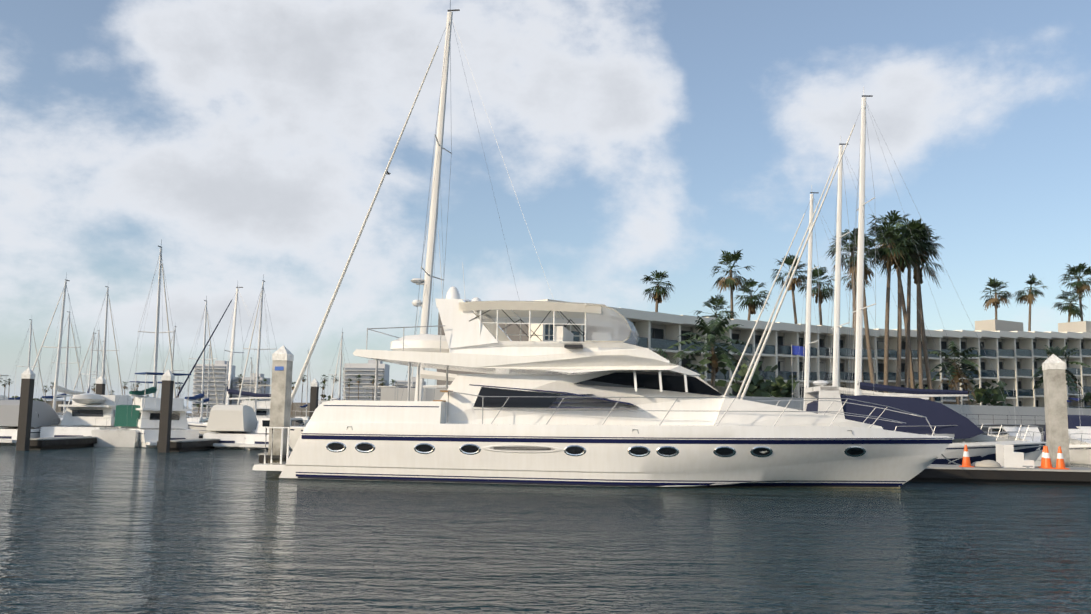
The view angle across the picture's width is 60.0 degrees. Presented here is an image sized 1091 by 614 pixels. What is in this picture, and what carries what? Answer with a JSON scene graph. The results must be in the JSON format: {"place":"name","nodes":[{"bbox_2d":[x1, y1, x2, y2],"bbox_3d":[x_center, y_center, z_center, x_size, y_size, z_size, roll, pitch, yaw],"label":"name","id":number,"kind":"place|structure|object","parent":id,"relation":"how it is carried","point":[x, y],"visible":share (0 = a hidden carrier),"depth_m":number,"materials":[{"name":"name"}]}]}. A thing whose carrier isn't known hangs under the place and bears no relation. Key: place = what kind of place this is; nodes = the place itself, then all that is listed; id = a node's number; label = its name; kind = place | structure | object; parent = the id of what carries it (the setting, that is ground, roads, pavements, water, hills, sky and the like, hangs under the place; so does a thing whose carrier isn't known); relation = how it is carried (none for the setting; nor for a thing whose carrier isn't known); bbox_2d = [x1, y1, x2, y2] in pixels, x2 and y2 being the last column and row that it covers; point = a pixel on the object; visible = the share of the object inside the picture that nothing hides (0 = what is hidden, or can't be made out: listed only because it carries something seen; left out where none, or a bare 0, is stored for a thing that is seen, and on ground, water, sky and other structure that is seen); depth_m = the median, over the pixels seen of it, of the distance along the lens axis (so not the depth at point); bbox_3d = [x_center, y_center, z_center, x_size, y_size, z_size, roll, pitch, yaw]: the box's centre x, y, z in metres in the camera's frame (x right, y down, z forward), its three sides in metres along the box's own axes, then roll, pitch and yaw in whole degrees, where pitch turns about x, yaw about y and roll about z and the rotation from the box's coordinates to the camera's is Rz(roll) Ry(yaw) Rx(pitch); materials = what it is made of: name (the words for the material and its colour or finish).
{"place":"outdoors","nodes":[
{"label":"outdoors","id":0,"kind":"place"},
{"bbox_2d":[37,400,364,417],"bbox_3d":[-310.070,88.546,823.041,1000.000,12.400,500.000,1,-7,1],"label":"shore land","id":1,"kind":"structure","parent":0,"point":[58,410],"depth_m":633.49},
{"bbox_2d":[0,374,396,414],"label":"shore trees","id":2,"kind":"object","parent":1,"relation":"on","point":[261,381],"visible":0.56,"depth_m":586.30,"materials":[{"name":"green plant"}]},
{"bbox_2d":[191,360,425,412],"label":"buildings","id":3,"kind":"structure","parent":1,"relation":"on","point":[366,371],"depth_m":694.15,"materials":[{"name":"grey concrete"}]},
{"bbox_2d":[0,414,1090,613],"bbox_3d":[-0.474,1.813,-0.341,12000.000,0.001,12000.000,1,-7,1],"label":"water","id":4,"kind":"structure","parent":0,"point":[114,530],"depth_m":13.84,"materials":[{"name":"liquid"}]},
{"bbox_2d":[0,375,8,399],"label":"cruiser","id":5,"kind":"object","parent":4,"relation":"on","point":[3,397],"depth_m":63.32,"materials":[{"name":"white plastic"}]},
{"bbox_2d":[6,319,45,401],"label":"sailboat","id":6,"kind":"object","parent":4,"relation":"on","point":[28,366],"visible":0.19,"depth_m":98.75,"materials":[{"name":"white metal"}]},
{"bbox_2d":[0,379,66,444],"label":"cruiser","id":7,"kind":"object","parent":4,"relation":"on","point":[44,414],"visible":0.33,"depth_m":51.73,"materials":[{"name":"white plastic"}]},
{"bbox_2d":[32,273,89,420],"bbox_3d":[-30.439,3.361,59.614,3.000,11.077,9.937,1,-7,1],"label":"sailboat","id":8,"kind":"object","parent":4,"relation":"on","point":[56,388],"visible":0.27,"depth_m":59.18,"materials":[{"name":"white metal"}]},
{"bbox_2d":[38,311,83,415],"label":"sailboat","id":9,"kind":"object","parent":4,"relation":"on","point":[49,398],"visible":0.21,"depth_m":86.74,"materials":[{"name":"white metal"}]},
{"bbox_2d":[64,333,105,414],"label":"sailboat","id":10,"kind":"object","parent":4,"relation":"on","point":[90,374],"visible":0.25,"depth_m":81.68,"materials":[{"name":"white metal"}]},
{"bbox_2d":[39,365,131,437],"bbox_3d":[-26.216,6.135,56.441,3.831,5.144,10.500,1,-7,0],"label":"cruiser","id":11,"kind":"object","parent":4,"relation":"on","point":[83,412],"visible":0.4,"depth_m":53.93,"materials":[{"name":"white plastic"}]},
{"bbox_2d":[62,286,122,411],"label":"sailboat","id":12,"kind":"object","parent":4,"relation":"on","point":[104,354],"visible":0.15,"depth_m":82.14,"materials":[{"name":"white"}]},
{"bbox_2d":[85,330,108,394],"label":"sailboat","id":13,"kind":"object","parent":4,"relation":"on","point":[97,363],"visible":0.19,"depth_m":133.06,"materials":[{"name":"white metal"}]},
{"bbox_2d":[91,341,111,394],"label":"sailboat","id":14,"kind":"object","parent":4,"relation":"on","point":[102,369],"visible":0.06,"depth_m":118.40,"materials":[{"name":"white metal"}]},
{"bbox_2d":[91,239,175,446],"bbox_3d":[-22.748,2.191,54.849,2.550,12.503,8.420,1,-7,1],"label":"sailboat","id":15,"kind":"object","parent":4,"relation":"on","point":[126,416],"visible":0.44,"depth_m":52.21,"materials":[{"name":"white"}]},
{"bbox_2d":[124,372,199,447],"bbox_3d":[-22.182,6.070,53.735,3.435,4.756,9.000,6,-8,-36],"label":"cruiser","id":16,"kind":"object","parent":4,"relation":"on","point":[149,408],"visible":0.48,"depth_m":51.80,"materials":[{"name":"white plastic"}]},
{"bbox_2d":[130,381,193,417],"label":"cruiser","id":17,"kind":"object","parent":4,"relation":"on","point":[187,415],"visible":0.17,"depth_m":76.06,"materials":[{"name":"white"}]},
{"bbox_2d":[16,368,318,452],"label":"marina docks","id":18,"kind":"object","parent":4,"relation":"in","point":[165,443],"visible":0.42,"depth_m":44.72,"materials":[{"name":"black wood"}]},
{"bbox_2d":[156,326,188,414],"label":"sailboat","id":19,"kind":"object","parent":4,"relation":"on","point":[172,360],"visible":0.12,"depth_m":112.93,"materials":[{"name":"white metal"}]},
{"bbox_2d":[184,296,217,422],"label":"sailboat","id":20,"kind":"object","parent":4,"relation":"on","point":[200,419],"visible":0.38,"depth_m":73.34,"materials":[{"name":"white metal"}]},
{"bbox_2d":[192,345,218,418],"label":"sailboat","id":21,"kind":"object","parent":4,"relation":"on","point":[207,414],"visible":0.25,"depth_m":95.33,"materials":[{"name":"white"}]},
{"bbox_2d":[203,360,257,448],"bbox_3d":[-17.039,5.673,52.227,2.740,5.334,6.500,1,-7,-4],"label":"cruiser","id":22,"kind":"object","parent":4,"relation":"on","point":[230,426],"visible":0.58,"depth_m":49.83,"materials":[{"name":"white plastic"}]},
{"bbox_2d":[176,284,306,433],"bbox_3d":[-20.795,3.855,64.152,10.948,11.423,3.300,0,-7,9],"label":"sailboat","id":23,"kind":"object","parent":4,"relation":"on","point":[196,426],"visible":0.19,"depth_m":64.08,"materials":[{"name":"white"}]},
{"bbox_2d":[240,358,258,404],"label":"sailboat","id":24,"kind":"object","parent":4,"relation":"on","point":[250,378],"visible":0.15,"depth_m":105.12,"materials":[{"name":"white"}]},
{"bbox_2d":[199,375,306,449],"bbox_3d":[-14.292,5.747,51.546,17.014,5.105,6.300,0,-7,7],"label":"cruiser","id":25,"kind":"object","parent":4,"relation":"on","point":[255,441],"visible":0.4,"depth_m":49.33,"materials":[{"name":"white plastic"}]},
{"bbox_2d":[238,375,270,417],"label":"cruiser","id":26,"kind":"object","parent":4,"relation":"on","point":[262,411],"visible":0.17,"depth_m":82.58,"materials":[{"name":"white plastic"}]},
{"bbox_2d":[237,274,276,416],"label":"sailboat","id":27,"kind":"object","parent":4,"relation":"on","point":[258,359],"visible":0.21,"depth_m":65.03,"materials":[{"name":"white"}]},
{"bbox_2d":[295,348,313,425],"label":"sailboat","id":28,"kind":"object","parent":4,"relation":"on","point":[305,420],"visible":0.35,"depth_m":145.46,"materials":[{"name":"white"}]},
{"bbox_2d":[318,385,338,405],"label":"cruiser","id":29,"kind":"object","parent":4,"relation":"on","point":[320,402],"visible":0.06,"depth_m":81.89,"materials":[{"name":"white plastic"}]},
{"bbox_2d":[327,328,352,400],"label":"sailboat","id":30,"kind":"object","parent":4,"relation":"on","point":[340,358],"visible":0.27,"depth_m":96.61,"materials":[{"name":"white metal"}]},
{"bbox_2d":[330,350,349,399],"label":"sailboat","id":31,"kind":"object","parent":4,"relation":"on","point":[342,381],"visible":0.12,"depth_m":125.85,"materials":[{"name":"white"}]},
{"bbox_2d":[363,386,398,400],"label":"cruiser","id":32,"kind":"object","parent":4,"relation":"on","point":[395,387],"visible":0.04,"depth_m":67.62,"materials":[{"name":"white"}]},
{"bbox_2d":[404,367,416,386],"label":"sailboat","id":33,"kind":"object","parent":4,"relation":"on","point":[412,379],"visible":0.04,"depth_m":123.09,"materials":[{"name":"white metal"}]},
{"bbox_2d":[289,0,553,449],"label":"sloop","id":34,"kind":"object","parent":4,"relation":"in","point":[297,431],"visible":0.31,"depth_m":37.98,"materials":[{"name":"white metal"}]},
{"bbox_2d":[252,230,959,487],"bbox_3d":[2.042,1.922,28.793,21.527,8.151,5.874,0,-7,8],"label":"yacht","id":35,"kind":"object","parent":4,"relation":"on","point":[599,409],"visible":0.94,"depth_m":26.65,"materials":[{"name":"white plastic"}]},
{"bbox_2d":[258,345,1090,485],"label":"dock","id":36,"kind":"object","parent":4,"relation":"in","point":[1009,465],"visible":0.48,"depth_m":31.30,"materials":[{"name":"black concrete"}]},
{"bbox_2d":[724,185,907,410],"bbox_3d":[15.864,0.858,54.763,12.967,16.210,3.900,1,-7,1],"label":"sloop","id":37,"kind":"object","parent":4,"relation":"on","point":[807,336],"visible":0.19,"depth_m":54.79,"materials":[{"name":"white metal"}]},
{"bbox_2d":[737,144,990,427],"bbox_3d":[15.890,-0.440,49.376,13.472,17.530,4.050,1,-7,1],"label":"sloop","id":38,"kind":"object","parent":4,"relation":"on","point":[836,301],"visible":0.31,"depth_m":49.32,"materials":[{"name":"white metal"}]},
{"bbox_2d":[740,87,1042,465],"bbox_3d":[15.312,-1.446,43.969,13.977,18.251,4.200,1,-7,1],"label":"sloop","id":39,"kind":"object","parent":4,"relation":"on","point":[859,383],"visible":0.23,"depth_m":43.76,"materials":[{"name":"white metal"}]},
{"bbox_2d":[804,348,1045,464],"bbox_3d":[13.258,4.207,36.300,11.500,5.377,4.129,0,-7,4],"label":"motorboat","id":40,"kind":"object","parent":4,"relation":"on","point":[942,419],"visible":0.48,"depth_m":34.95,"materials":[{"name":"blue fabric"}]},
{"bbox_2d":[988,389,1044,441],"bbox_3d":[25.783,6.618,51.836,2.840,4.563,7.000,0,-7,6],"label":"runabout","id":41,"kind":"object","parent":4,"relation":"on","point":[1035,434],"visible":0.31,"depth_m":50.73,"materials":[{"name":"white plastic"}]},
{"bbox_2d":[1042,390,1090,439],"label":"boat","id":42,"kind":"object","parent":4,"relation":"on","point":[1078,421],"visible":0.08,"depth_m":51.94,"materials":[{"name":"blue"}]},
{"bbox_2d":[1068,380,1090,463],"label":"boat","id":43,"kind":"object","parent":4,"relation":"on","point":[1080,446],"visible":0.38,"depth_m":46.10,"materials":[{"name":"white plastic"}]},
{"bbox_2d":[0,0,1090,412],"label":"sky","id":44,"kind":"structure","parent":0,"point":[635,139],"materials":[{"name":"blue"}]},
{"bbox_2d":[380,387,1090,440],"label":"wall","id":45,"kind":"structure","parent":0,"point":[984,414],"depth_m":108.07,"materials":[{"name":"concrete"}]},
{"bbox_2d":[437,299,1090,407],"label":"hotel","id":46,"kind":"structure","parent":45,"relation":"on","point":[1012,350],"depth_m":123.92,"materials":[{"name":"white concrete"}]},
{"bbox_2d":[791,343,804,397],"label":"flag","id":47,"kind":"object","parent":45,"relation":"on","point":[795,350],"visible":0.9,"depth_m":99.35,"materials":[{"name":"blue fabric"}]},
{"bbox_2d":[642,210,1090,404],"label":"palm trees","id":48,"kind":"object","parent":45,"relation":"on","point":[903,249],"visible":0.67,"depth_m":117.67,"materials":[{"name":"green plant"}]},
{"bbox_2d":[715,361,1090,408],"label":"bushes","id":49,"kind":"object","parent":45,"relation":"on","point":[778,387],"visible":0.62,"depth_m":100.80,"materials":[{"name":"green plant"}]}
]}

